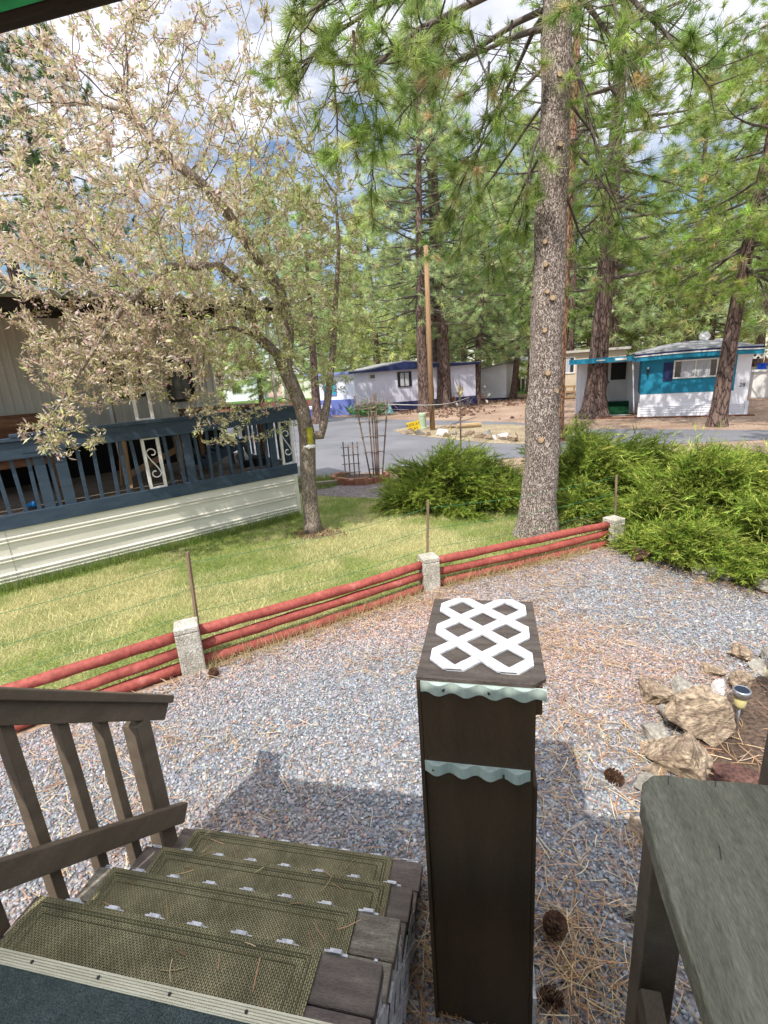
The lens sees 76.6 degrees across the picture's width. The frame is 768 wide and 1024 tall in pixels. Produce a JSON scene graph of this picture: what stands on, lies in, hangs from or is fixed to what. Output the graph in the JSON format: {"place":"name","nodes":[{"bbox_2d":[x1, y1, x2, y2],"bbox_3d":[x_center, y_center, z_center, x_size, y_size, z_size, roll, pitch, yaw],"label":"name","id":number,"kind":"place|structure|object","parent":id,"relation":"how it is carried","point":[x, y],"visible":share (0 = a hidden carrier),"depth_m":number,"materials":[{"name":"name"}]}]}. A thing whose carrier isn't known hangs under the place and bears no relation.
{"place":"outdoors","nodes":[
{"label":"outdoors","id":0,"kind":"place"},
{"bbox_2d":[0,0,122,33],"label":"porch roof","id":1,"kind":"structure","parent":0,"point":[16,14],"depth_m":0.29,"materials":[{"name":"green paint"}]},
{"bbox_2d":[118,434,185,487],"bbox_3d":[-3.559,-0.865,7.504,1.200,0.800,0.508,-16,20,-36],"label":"wooden sawhorse","id":2,"kind":"object","parent":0,"point":[132,472],"visible":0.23,"depth_m":7.49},
{"bbox_2d":[227,397,311,406],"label":"grass","id":3,"kind":"structure","parent":0,"point":[257,401],"depth_m":63.44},
{"bbox_2d":[137,216,186,295],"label":"pine tree","id":4,"kind":"object","parent":3,"relation":"on","point":[165,242],"visible":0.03,"depth_m":52.01,"materials":[{"name":"green plant"}]},
{"bbox_2d":[182,259,253,404],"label":"pine tree","id":5,"kind":"object","parent":3,"relation":"on","point":[236,386],"visible":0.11,"depth_m":45.53,"materials":[{"name":"green plant"}]},
{"bbox_2d":[214,371,268,401],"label":"pale house","id":6,"kind":"structure","parent":3,"relation":"on","point":[235,397],"depth_m":67.79,"materials":[{"name":"white paint"}]},
{"bbox_2d":[229,314,281,402],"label":"pine tree","id":7,"kind":"object","parent":3,"relation":"on","point":[259,382],"visible":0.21,"depth_m":51.44,"materials":[{"name":"green plant"}]},
{"bbox_2d":[233,174,322,399],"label":"pine tree","id":8,"kind":"object","parent":3,"relation":"on","point":[245,223],"visible":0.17,"depth_m":40.26,"materials":[{"name":"green plant"}]},
{"bbox_2d":[293,260,348,393],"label":"pine tree","id":9,"kind":"object","parent":3,"relation":"on","point":[303,388],"visible":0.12,"depth_m":50.61,"materials":[{"name":"green plant"}]},
{"bbox_2d":[317,255,385,371],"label":"pine tree","id":10,"kind":"object","parent":3,"relation":"on","point":[346,363],"visible":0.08,"depth_m":43.89,"materials":[{"name":"green plant"}]},
{"bbox_2d":[0,490,600,690],"bbox_3d":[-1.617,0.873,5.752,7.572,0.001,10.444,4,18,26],"label":"lawn","id":11,"kind":"structure","parent":0,"point":[138,612],"depth_m":5.83,"materials":[{"name":"plant"}]},
{"bbox_2d":[0,0,377,533],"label":"crabapple tree","id":12,"kind":"object","parent":11,"relation":"on","point":[284,357],"visible":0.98,"depth_m":5.50,"materials":[{"name":"beige plant"}]},
{"bbox_2d":[185,551,198,622],"bbox_3d":[-1.661,0.814,4.268,0.077,0.978,0.035,-14,18,-31],"label":"garden stake","id":13,"kind":"object","parent":11,"relation":"on","point":[191,580],"visible":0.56,"depth_m":4.21,"materials":[{"name":"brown wood"}]},
{"bbox_2d":[0,477,614,613],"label":"garden string","id":14,"kind":"object","parent":13,"relation":"attached to","point":[274,547],"visible":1,"depth_m":4.48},
{"bbox_2d":[426,500,428,552],"bbox_3d":[0.485,0.340,5.423,0.086,0.970,0.032,-6,16,-8],"label":"garden stake","id":15,"kind":"object","parent":11,"relation":"on","point":[427,535],"visible":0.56,"depth_m":5.37,"materials":[{"name":"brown wood"}]},
{"bbox_2d":[0,508,612,675],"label":"garden string","id":16,"kind":"object","parent":15,"relation":"attached to","point":[272,594],"visible":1,"depth_m":4.52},
{"bbox_2d":[2,493,614,645],"bbox_3d":[-0.541,0.461,4.673,8.209,0.161,0.294,-13,18,-28],"label":"garden string","id":17,"kind":"object","parent":15,"relation":"attached to","point":[272,572],"visible":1,"depth_m":4.50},
{"bbox_2d":[365,427,523,522],"bbox_3d":[1.286,-0.630,8.785,3.775,1.835,3.351,0,16,12],"label":"juniper shrub","id":18,"kind":"object","parent":11,"relation":"on","point":[478,474],"visible":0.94,"depth_m":8.14,"materials":[{"name":"plant"}]},
{"bbox_2d":[239,0,767,541],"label":"pine tree","id":19,"kind":"object","parent":11,"relation":"on","point":[555,22],"visible":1,"depth_m":5.24,"materials":[{"name":"green plant"}]},
{"bbox_2d":[317,479,398,498],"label":"gravel path","id":20,"kind":"structure","parent":0,"point":[358,491],"depth_m":10.14,"materials":[{"name":"gravel"}]},
{"bbox_2d":[331,472,389,485],"bbox_3d":[-0.545,-0.775,11.055,1.351,0.180,0.991,0,16,12],"label":"brick planter","id":21,"kind":"object","parent":20,"relation":"on","point":[364,479],"visible":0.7,"depth_m":10.69,"materials":[{"name":"brick"}]},
{"bbox_2d":[354,393,388,477],"bbox_3d":[-0.226,-1.588,10.648,0.760,1.983,0.046,0,16,12],"label":"fan trellis","id":22,"kind":"object","parent":21,"relation":"on","point":[375,463],"visible":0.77,"depth_m":10.63,"materials":[{"name":"brown wood"}]},
{"bbox_2d":[0,546,767,1023],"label":"gravel yard","id":23,"kind":"structure","parent":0,"point":[410,807],"depth_m":3.12,"materials":[{"name":"gravel"}]},
{"bbox_2d":[0,947,331,1023],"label":"porch deck","id":24,"kind":"structure","parent":23,"relation":"on","point":[34,989],"depth_m":1.25,"materials":[{"name":"paint"}]},
{"bbox_2d":[0,827,422,1023],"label":"staircase","id":25,"kind":"structure","parent":23,"relation":"on","point":[362,981],"depth_m":1.63,"materials":[{"name":"paint"}]},
{"bbox_2d":[0,687,187,939],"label":"stair railing","id":26,"kind":"object","parent":25,"relation":"attached to","point":[47,859],"visible":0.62,"depth_m":1.89,"materials":[{"name":"paint"}]},
{"bbox_2d":[0,895,321,1016],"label":"stair mat","id":27,"kind":"object","parent":25,"relation":"on","point":[134,945],"visible":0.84,"depth_m":1.49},
{"bbox_2d":[85,867,357,953],"bbox_3d":[-0.617,1.461,1.741,1.025,0.008,0.235,0,16,12],"label":"stair mat","id":28,"kind":"object","parent":25,"relation":"on","point":[251,913],"visible":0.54,"depth_m":1.77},
{"bbox_2d":[145,846,390,916],"bbox_3d":[-0.515,1.557,2.002,1.070,0.008,0.227,0,16,12],"label":"stair mat","id":29,"kind":"object","parent":25,"relation":"on","point":[354,893],"visible":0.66,"depth_m":2.04,"materials":[{"name":"rubber"}]},
{"bbox_2d":[183,828,392,881],"bbox_3d":[-0.485,1.653,2.278,1.030,0.008,0.235,0,16,12],"label":"stair mat","id":30,"kind":"object","parent":25,"relation":"on","point":[326,859],"visible":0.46,"depth_m":2.32,"materials":[{"name":"rubber"}]},
{"bbox_2d":[102,838,380,1007],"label":"pine needles","id":31,"kind":"object","parent":30,"relation":"on","point":[245,942],"visible":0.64,"depth_m":1.69,"materials":[{"name":"brown plant"}]},
{"bbox_2d":[0,547,766,1023],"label":"bark crumbs","id":32,"kind":"object","parent":23,"relation":"on","point":[416,745],"visible":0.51,"depth_m":3.49,"materials":[{"name":"brown wood"}]},
{"bbox_2d":[0,545,767,1023],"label":"pine straw","id":33,"kind":"object","parent":23,"relation":"on","point":[564,967],"visible":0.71,"depth_m":2.81,"materials":[{"name":"plant"}]},
{"bbox_2d":[543,909,567,940],"bbox_3d":[0.709,1.715,2.018,0.102,0.136,0.102,11,38,9],"label":"pine cone","id":34,"kind":"object","parent":33,"relation":"on","point":[555,925],"visible":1,"depth_m":1.99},
{"bbox_2d":[416,598,546,1023],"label":"post","id":35,"kind":"object","parent":23,"relation":"on","point":[481,691],"visible":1,"depth_m":1.53,"materials":[{"name":"brown paint"}]},
{"bbox_2d":[537,984,564,1011],"bbox_3d":[0.625,1.806,1.808,0.086,0.075,0.080,-7,16,-11],"label":"pine cone","id":36,"kind":"object","parent":23,"relation":"on","point":[550,998],"visible":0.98,"depth_m":1.80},
{"bbox_2d":[604,768,624,786],"bbox_3d":[1.296,1.490,2.735,0.097,0.094,0.111,-1,16,9],"label":"pine cone","id":37,"kind":"object","parent":23,"relation":"on","point":[613,776],"visible":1,"depth_m":2.72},
{"bbox_2d":[626,816,643,847],"bbox_3d":[1.290,1.608,2.389,0.132,0.134,0.239,-13,18,-28],"label":"rock","id":38,"kind":"object","parent":23,"relation":"on","point":[634,825],"visible":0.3,"depth_m":2.42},
{"bbox_2d":[640,722,669,738],"bbox_3d":[1.691,1.379,3.028,0.168,0.135,0.170,0,16,12],"label":"rock","id":39,"kind":"object","parent":23,"relation":"on","point":[655,730],"visible":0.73,"depth_m":3.00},
{"bbox_2d":[637,677,675,704],"bbox_3d":[1.863,1.251,3.378,0.200,0.166,0.269,-13,18,-30],"label":"rock","id":40,"kind":"object","parent":23,"relation":"on","point":[652,690],"visible":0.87,"depth_m":3.32,"materials":[{"name":"stone"}]},
{"bbox_2d":[671,675,693,691],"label":"rock","id":41,"kind":"object","parent":23,"relation":"on","point":[679,684],"visible":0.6,"depth_m":3.42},
{"bbox_2d":[624,775,767,1023],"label":"porch bench","id":42,"kind":"object","parent":23,"relation":"on","point":[702,903],"visible":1,"depth_m":1.11,"materials":[{"name":"paint"}]},
{"bbox_2d":[726,642,753,661],"bbox_3d":[2.759,1.090,3.765,0.143,0.126,0.192,-9,17,-19],"label":"rock","id":43,"kind":"object","parent":23,"relation":"on","point":[741,651],"visible":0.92,"depth_m":3.73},
{"bbox_2d":[758,731,767,784],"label":"porch column","id":44,"kind":"structure","parent":23,"relation":"on","point":[763,778],"depth_m":1.34,"materials":[{"name":"paint"}]},
{"bbox_2d":[0,0,767,381],"label":"sky","id":45,"kind":"structure","parent":0,"point":[499,10],"materials":[{"name":"white"}]},
{"bbox_2d":[4,356,767,736],"bbox_3d":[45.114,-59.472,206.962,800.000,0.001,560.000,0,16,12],"label":"ground","id":46,"kind":"structure","parent":0,"point":[756,406],"depth_m":17.43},
{"bbox_2d":[0,285,299,487],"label":"neighbour home","id":47,"kind":"object","parent":46,"relation":"on","point":[20,393],"visible":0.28,"depth_m":8.22,"materials":[{"name":"beige wood"}]},
{"bbox_2d":[100,345,145,398],"bbox_3d":[-4.656,-2.503,8.686,0.580,0.900,0.060,-16,20,-36],"label":"window","id":48,"kind":"structure","parent":47,"relation":"in","point":[139,371],"depth_m":8.67,"materials":[{"name":"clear glass"}]},
{"bbox_2d":[161,351,195,402],"bbox_3d":[-3.911,-2.581,9.270,0.500,0.930,0.060,-16,20,-36],"label":"window","id":49,"kind":"structure","parent":47,"relation":"in","point":[178,386],"depth_m":9.29,"materials":[{"name":"black glass"}]},
{"bbox_2d":[0,311,301,590],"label":"neighbour deck","id":50,"kind":"structure","parent":46,"relation":"on","point":[87,518],"depth_m":6.97,"materials":[{"name":"blue wood"}]},
{"bbox_2d":[0,413,61,490],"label":"storage bench","id":51,"kind":"object","parent":50,"relation":"on","point":[9,424],"visible":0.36,"depth_m":7.23,"materials":[{"name":"brown wood"}]},
{"bbox_2d":[171,435,245,467],"bbox_3d":[-2.943,-1.057,8.219,1.066,0.688,0.600,-16,20,-36],"label":"deck chair","id":52,"kind":"object","parent":50,"relation":"on","point":[223,454],"visible":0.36,"depth_m":8.14,"materials":[{"name":"blue"}]},
{"bbox_2d":[176,403,264,471],"bbox_3d":[-2.850,-1.367,8.680,1.240,1.020,0.900,-16,20,-36],"label":"patio table","id":53,"kind":"object","parent":50,"relation":"on","point":[201,447],"visible":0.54,"depth_m":8.33,"materials":[{"name":"brown wood"}]},
{"bbox_2d":[0,470,348,593],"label":"tall grass","id":54,"kind":"structure","parent":46,"relation":"on","point":[47,578],"depth_m":7.04,"materials":[{"name":"plant"}]},
{"bbox_2d":[256,180,355,423],"bbox_3d":[-3.973,-10.100,24.395,5.694,11.450,5.900,0,16,12],"label":"pine tree","id":55,"kind":"object","parent":46,"relation":"on","point":[316,403],"visible":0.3,"depth_m":23.77,"materials":[{"name":"green plant"}]},
{"bbox_2d":[0,515,624,730],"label":"log fence","id":56,"kind":"object","parent":46,"relation":"on","point":[192,645],"visible":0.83,"depth_m":4.48,"materials":[{"name":"wood"}]},
{"bbox_2d":[322,192,426,370],"bbox_3d":[-0.695,-16.794,38.961,7.972,15.976,8.874,-12,18,-27],"label":"pine tree","id":57,"kind":"object","parent":46,"relation":"on","point":[378,348],"visible":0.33,"depth_m":38.02,"materials":[{"name":"green plant"}]},
{"bbox_2d":[304,360,480,414],"bbox_3d":[0.035,-8.635,33.329,11.009,3.020,7.100,-8,16,-14],"label":"lilac mobile home","id":58,"kind":"object","parent":46,"relation":"on","point":[397,381],"visible":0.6,"depth_m":30.32,"materials":[{"name":"metal"}]},
{"bbox_2d":[379,254,416,362],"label":"pine tree","id":59,"kind":"object","parent":46,"relation":"on","point":[387,316],"visible":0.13,"depth_m":46.44,"materials":[{"name":"green plant"}]},
{"bbox_2d":[204,422,595,669],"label":"dry grass","id":60,"kind":"structure","parent":46,"relation":"on","point":[395,600],"depth_m":5.09,"materials":[{"name":"plant"}]},
{"bbox_2d":[343,0,506,411],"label":"pine tree","id":61,"kind":"object","parent":46,"relation":"on","point":[418,311],"visible":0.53,"depth_m":25.80,"materials":[{"name":"green plant"}]},
{"bbox_2d":[365,70,500,361],"bbox_3d":[2.952,-16.440,30.422,9.321,19.413,9.543,0,16,12],"label":"pine tree","id":62,"kind":"object","parent":46,"relation":"on","point":[392,276],"visible":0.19,"depth_m":29.77,"materials":[{"name":"green plant"}]},
{"bbox_2d":[363,0,508,407],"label":"pine tree","id":63,"kind":"object","parent":46,"relation":"on","point":[444,391],"visible":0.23,"depth_m":27.95,"materials":[{"name":"green plant"}]},
{"bbox_2d":[365,398,525,418],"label":"cone litter","id":64,"kind":"object","parent":46,"relation":"on","point":[464,411],"visible":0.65,"depth_m":28.63,"materials":[{"name":"brown wood"}]},
{"bbox_2d":[445,195,506,367],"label":"pine tree","id":65,"kind":"object","parent":46,"relation":"on","point":[468,352],"visible":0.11,"depth_m":39.07,"materials":[{"name":"green plant"}]},
{"bbox_2d":[426,173,531,403],"bbox_3d":[5.954,-13.703,30.871,7.091,13.548,6.556,0,16,12],"label":"pine tree","id":66,"kind":"object","parent":46,"relation":"on","point":[478,345],"visible":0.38,"depth_m":30.45,"materials":[{"name":"green plant"}]},
{"bbox_2d":[461,147,520,365],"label":"pine tree","id":67,"kind":"object","parent":46,"relation":"on","point":[491,165],"visible":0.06,"depth_m":41.96,"materials":[{"name":"green plant"}]},
{"bbox_2d":[481,361,520,399],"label":"white shed","id":68,"kind":"structure","parent":46,"relation":"on","point":[496,380],"depth_m":34.51,"materials":[{"name":"metal"}]},
{"bbox_2d":[474,163,573,398],"bbox_3d":[8.903,-14.822,32.335,6.037,14.520,6.330,-10,17,-21],"label":"pine tree","id":69,"kind":"object","parent":46,"relation":"on","point":[517,355],"visible":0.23,"depth_m":32.08,"materials":[{"name":"green plant"}]},
{"bbox_2d":[566,244,628,349],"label":"pine tree","id":70,"kind":"object","parent":46,"relation":"on","point":[588,342],"visible":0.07,"depth_m":40.68,"materials":[{"name":"green plant"}]},
{"bbox_2d":[565,346,630,398],"bbox_3d":[13.008,-9.065,31.865,5.000,2.900,4.450,2,17,19],"label":"beige mobile home","id":71,"kind":"object","parent":46,"relation":"on","point":[570,374],"visible":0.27,"depth_m":30.00,"materials":[{"name":"paint"}]},
{"bbox_2d":[567,160,656,355],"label":"pine tree","id":72,"kind":"object","parent":46,"relation":"on","point":[616,324],"visible":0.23,"depth_m":33.62,"materials":[{"name":"green plant"}]},
{"bbox_2d":[510,413,715,527],"bbox_3d":[3.641,-0.702,8.102,3.347,1.836,4.237,0,16,12],"label":"juniper shrub","id":73,"kind":"object","parent":46,"relation":"on","point":[590,454],"visible":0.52,"depth_m":7.41,"materials":[{"name":"plant"}]},
{"bbox_2d":[495,0,759,418],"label":"pine tree","id":74,"kind":"object","parent":46,"relation":"on","point":[594,403],"visible":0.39,"depth_m":17.62,"materials":[{"name":"green plant"}]},
{"bbox_2d":[588,211,679,355],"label":"pine tree","id":75,"kind":"object","parent":46,"relation":"on","point":[631,338],"visible":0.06,"depth_m":38.17,"materials":[{"name":"green plant"}]},
{"bbox_2d":[592,217,682,352],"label":"pine tree","id":76,"kind":"object","parent":46,"relation":"on","point":[644,334],"visible":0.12,"depth_m":37.41,"materials":[{"name":"green plant"}]},
{"bbox_2d":[591,424,722,502],"bbox_3d":[5.033,-0.860,8.600,4.403,1.425,3.399,0,16,12],"label":"juniper shrub","id":77,"kind":"object","parent":46,"relation":"on","point":[664,448],"visible":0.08,"depth_m":8.35,"materials":[{"name":"plant"}]},
{"bbox_2d":[569,340,765,416],"bbox_3d":[12.788,-6.619,23.629,6.300,2.720,12.600,3,17,24],"label":"teal mobile home","id":78,"kind":"object","parent":46,"relation":"on","point":[676,379],"visible":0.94,"depth_m":18.28,"materials":[{"name":"white"}]},
{"bbox_2d":[607,361,628,400],"bbox_3d":[9.925,-5.552,20.650,0.760,1.640,0.087,3,17,24],"label":"door","id":79,"kind":"structure","parent":78,"relation":"in","point":[617,371],"depth_m":20.65,"materials":[{"name":"paint"}]},
{"bbox_2d":[672,358,718,378],"bbox_3d":[11.436,-5.274,17.864,1.400,0.660,0.050,3,17,24],"label":"window","id":80,"kind":"structure","parent":78,"relation":"in","point":[706,367],"depth_m":17.86,"materials":[{"name":"glass"}]},
{"bbox_2d":[579,419,767,587],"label":"juniper shrub","id":81,"kind":"object","parent":46,"relation":"on","point":[686,529],"visible":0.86,"depth_m":6.08,"materials":[{"name":"plant"}]},
{"bbox_2d":[640,231,726,347],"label":"pine tree","id":82,"kind":"object","parent":46,"relation":"on","point":[665,308],"visible":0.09,"depth_m":37.58,"materials":[{"name":"green plant"}]},
{"bbox_2d":[629,45,760,348],"bbox_3d":[21.430,-19.147,33.386,8.832,20.537,8.846,7,19,34],"label":"pine tree","id":83,"kind":"object","parent":46,"relation":"on","point":[689,335],"visible":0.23,"depth_m":31.97,"materials":[{"name":"green plant"}]},
{"bbox_2d":[632,0,767,426],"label":"pine tree","id":84,"kind":"object","parent":46,"relation":"on","point":[742,272],"visible":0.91,"depth_m":13.69,"materials":[{"name":"green plant"}]},
{"bbox_2d":[661,200,767,352],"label":"pine tree","id":85,"kind":"object","parent":46,"relation":"on","point":[700,323],"visible":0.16,"depth_m":33.35,"materials":[{"name":"green plant"}]},
{"bbox_2d":[681,9,767,313],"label":"pine tree","id":86,"kind":"object","parent":46,"relation":"on","point":[720,196],"visible":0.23,"depth_m":18.45,"materials":[{"name":"green plant"}]},
{"bbox_2d":[701,475,767,593],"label":"juniper shrub","id":87,"kind":"object","parent":46,"relation":"on","point":[755,512],"visible":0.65,"depth_m":5.17,"materials":[{"name":"plant"}]},
{"bbox_2d":[702,82,767,366],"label":"pine tree","id":88,"kind":"object","parent":46,"relation":"on","point":[761,339],"visible":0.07,"depth_m":34.75,"materials":[{"name":"green plant"}]},
{"bbox_2d":[713,436,767,492],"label":"juniper shrub","id":89,"kind":"object","parent":46,"relation":"on","point":[757,454],"visible":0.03,"depth_m":7.91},
{"bbox_2d":[724,138,767,358],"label":"pine tree","id":90,"kind":"object","parent":46,"relation":"on","point":[763,328],"visible":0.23,"depth_m":30.15,"materials":[{"name":"green plant"}]},
{"bbox_2d":[737,32,767,234],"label":"pine tree","id":91,"kind":"object","parent":46,"relation":"on","point":[757,216],"visible":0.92,"depth_m":7.94,"materials":[{"name":"green plant"}]},
{"bbox_2d":[223,417,767,477],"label":"road","id":92,"kind":"structure","parent":0,"point":[329,449],"depth_m":15.38,"materials":[{"name":"asphalt"}]},
{"bbox_2d":[0,30,120,293],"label":"pine tree","id":93,"kind":"object","parent":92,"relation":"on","point":[6,227],"visible":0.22,"depth_m":14.89,"materials":[{"name":"green plant"}]},
{"bbox_2d":[10,162,114,293],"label":"pine tree","id":94,"kind":"object","parent":92,"relation":"on","point":[61,208],"visible":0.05,"depth_m":34.25,"materials":[{"name":"green plant"}]},
{"bbox_2d":[0,22,175,292],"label":"pine tree","id":95,"kind":"object","parent":92,"relation":"on","point":[39,73],"visible":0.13,"depth_m":18.74,"materials":[{"name":"green plant"}]},
{"bbox_2d":[394,424,569,443],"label":"traffic island","id":96,"kind":"structure","parent":92,"relation":"on","point":[520,428],"depth_m":18.09,"materials":[{"name":"soil"}]},
{"bbox_2d":[424,245,434,429],"bbox_3d":[1.742,-6.467,18.693,0.229,6.800,0.230,0,16,12],"label":"utility pole","id":97,"kind":"object","parent":96,"relation":"on","point":[429,359],"visible":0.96,"depth_m":18.65,"materials":[{"name":"brown wood"}]},
{"bbox_2d":[475,0,702,441],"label":"pine tree","id":98,"kind":"object","parent":96,"relation":"on","point":[574,120],"visible":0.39,"depth_m":12.34,"materials":[{"name":"green plant"}]},
{"bbox_2d":[517,391,527,393],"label":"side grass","id":99,"kind":"structure","parent":0,"point":[521,392],"depth_m":41.13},
{"bbox_2d":[471,255,527,386],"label":"pine tree","id":100,"kind":"object","parent":99,"relation":"on","point":[524,374],"visible":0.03,"depth_m":41.88,"materials":[{"name":"green plant"}]},
{"bbox_2d":[484,111,579,391],"bbox_3d":[11.773,-19.846,38.613,8.754,20.324,8.740,-7,16,-11],"label":"pine tree","id":101,"kind":"object","parent":99,"relation":"on","point":[526,141],"visible":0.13,"depth_m":36.41,"materials":[{"name":"green plant"}]},
{"bbox_2d":[522,80,632,350],"bbox_3d":[13.964,-19.578,35.857,8.332,21.034,8.050,-1,16,11],"label":"pine tree","id":102,"kind":"object","parent":99,"relation":"on","point":[573,308],"visible":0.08,"depth_m":35.92,"materials":[{"name":"green plant"}]},
{"bbox_2d":[696,676,767,778],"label":"garden bed","id":103,"kind":"object","parent":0,"point":[754,719],"visible":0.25,"depth_m":3.02,"materials":[{"name":"soil"}]},
{"bbox_2d":[639,730,712,779],"bbox_3d":[1.701,1.381,2.800,0.356,0.229,0.346,0,16,12],"label":"rock","id":104,"kind":"object","parent":103,"relation":"on","point":[686,755],"visible":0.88,"depth_m":2.74,"materials":[{"name":"stone"}]},
{"bbox_2d":[663,685,735,746],"bbox_3d":[1.942,1.268,3.017,0.404,0.323,0.269,-10,17,-19],"label":"rock","id":105,"kind":"object","parent":103,"relation":"on","point":[706,713],"visible":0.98,"depth_m":2.96,"materials":[{"name":"stone"}]},
{"bbox_2d":[711,762,759,783],"bbox_3d":[1.943,1.463,2.685,0.249,0.097,0.153,3,17,22],"label":"rock","id":106,"kind":"object","parent":103,"relation":"on","point":[729,772],"visible":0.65,"depth_m":2.68,"materials":[{"name":"stone"}]},
{"bbox_2d":[731,685,751,729],"bbox_3d":[2.214,1.254,3.038,0.100,0.342,0.100,0,16,12],"label":"solar light","id":107,"kind":"object","parent":103,"relation":"on","point":[742,694],"visible":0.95,"depth_m":2.99,"materials":[{"name":"metal"}]},
{"bbox_2d":[728,669,755,688],"bbox_3d":[2.524,1.201,3.447,0.248,0.150,0.143,-14,19,-31],"label":"rock","id":108,"kind":"object","parent":103,"relation":"on","point":[741,677],"visible":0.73,"depth_m":3.41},
{"bbox_2d":[747,349,767,397],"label":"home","id":109,"kind":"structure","parent":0,"point":[758,385],"depth_m":23.04,"materials":[{"name":"paint"}]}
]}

